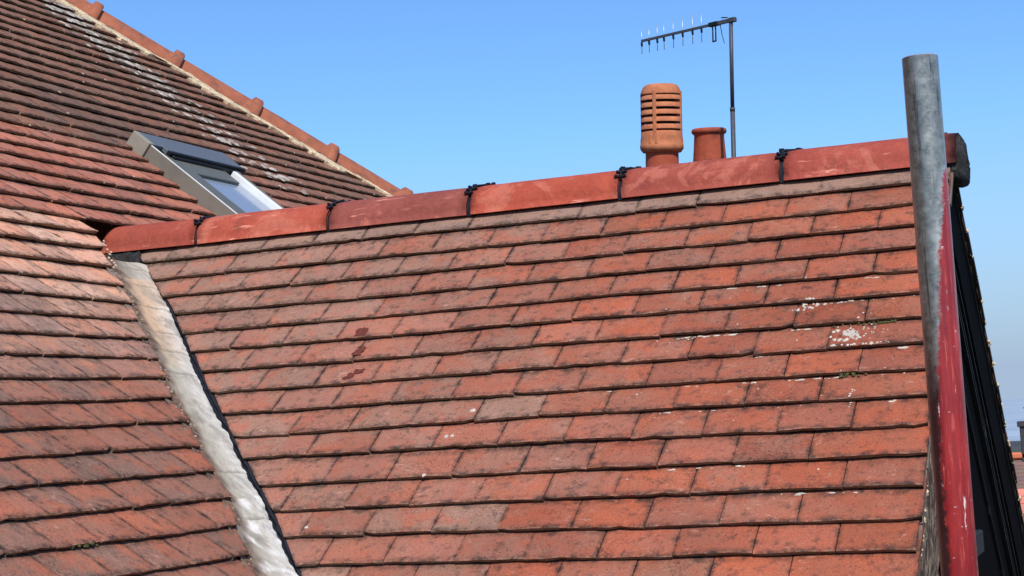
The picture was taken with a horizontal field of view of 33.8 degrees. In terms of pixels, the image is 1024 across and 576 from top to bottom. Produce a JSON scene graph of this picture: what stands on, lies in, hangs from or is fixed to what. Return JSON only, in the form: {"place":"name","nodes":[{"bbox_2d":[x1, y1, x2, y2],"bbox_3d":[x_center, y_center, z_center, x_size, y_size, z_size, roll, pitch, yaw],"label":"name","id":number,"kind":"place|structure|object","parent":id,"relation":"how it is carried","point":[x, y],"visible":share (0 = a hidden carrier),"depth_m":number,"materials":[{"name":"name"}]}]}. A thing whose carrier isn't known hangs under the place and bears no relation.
{"place":"outdoors","nodes":[
{"label":"outdoors","id":0,"kind":"place"},
{"bbox_2d":[87,0,1023,399],"label":"sky","id":1,"kind":"structure","parent":0,"point":[424,96],"materials":[{"name":"blue"}]},
{"bbox_2d":[1001,399,1023,440],"bbox_3d":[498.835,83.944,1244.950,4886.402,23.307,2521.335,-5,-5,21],"label":"hills","id":2,"kind":"structure","parent":0,"point":[1013,410],"depth_m":691.72,"materials":[{"name":"blue"}]},
{"bbox_2d":[1010,441,1020,451],"bbox_3d":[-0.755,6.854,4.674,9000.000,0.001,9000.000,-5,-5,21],"label":"ground","id":3,"kind":"structure","parent":0,"point":[1015,446],"depth_m":243.52,"materials":[{"name":"green plant"}]},
{"bbox_2d":[0,0,1023,575],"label":"house","id":4,"kind":"structure","parent":3,"relation":"on","point":[240,334],"depth_m":4.23,"materials":[{"name":"tile"}]},
{"bbox_2d":[902,53,978,575],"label":"scaffold pole","id":5,"kind":"object","parent":3,"relation":"on","point":[942,345],"visible":1,"depth_m":2.25,"materials":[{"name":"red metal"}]},
{"bbox_2d":[1018,489,1023,518],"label":"extension","id":6,"kind":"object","parent":3,"relation":"on","point":[1021,492],"depth_m":28.42,"materials":[{"name":"pink brick"}]},
{"bbox_2d":[1012,407,1023,488],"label":"house","id":7,"kind":"structure","parent":0,"point":[1018,458],"depth_m":29.91,"materials":[{"name":"red brick"}]},
{"bbox_3d":[1.416,3.258,10.663,1.000,7.920,0.700,-5,-5,21],"label":"chimney","id":8,"kind":"object","parent":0,"visible":0},
{"bbox_2d":[640,83,683,166],"bbox_3d":[0.981,-0.999,11.001,0.305,0.677,0.307,-5,-5,21],"label":"chimney pot","id":9,"kind":"object","parent":8,"relation":"on","point":[661,141],"visible":0.97,"depth_m":10.90,"materials":[{"name":"orange ceramic"}]},
{"bbox_2d":[641,16,736,157],"bbox_3d":[1.225,-0.673,10.799,0.736,2.166,0.165,-7,-6,41],"label":"tv aerial","id":10,"kind":"object","parent":8,"relation":"attached to","point":[730,20],"visible":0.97,"depth_m":10.63,"materials":[{"name":"metal"}]},
{"bbox_2d":[691,127,726,161],"bbox_3d":[1.290,-0.853,11.001,0.251,0.390,0.256,-5,-5,21],"label":"chimney pot","id":11,"kind":"object","parent":8,"relation":"on","point":[709,143],"visible":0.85,"depth_m":10.91,"materials":[{"name":"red ceramic"}]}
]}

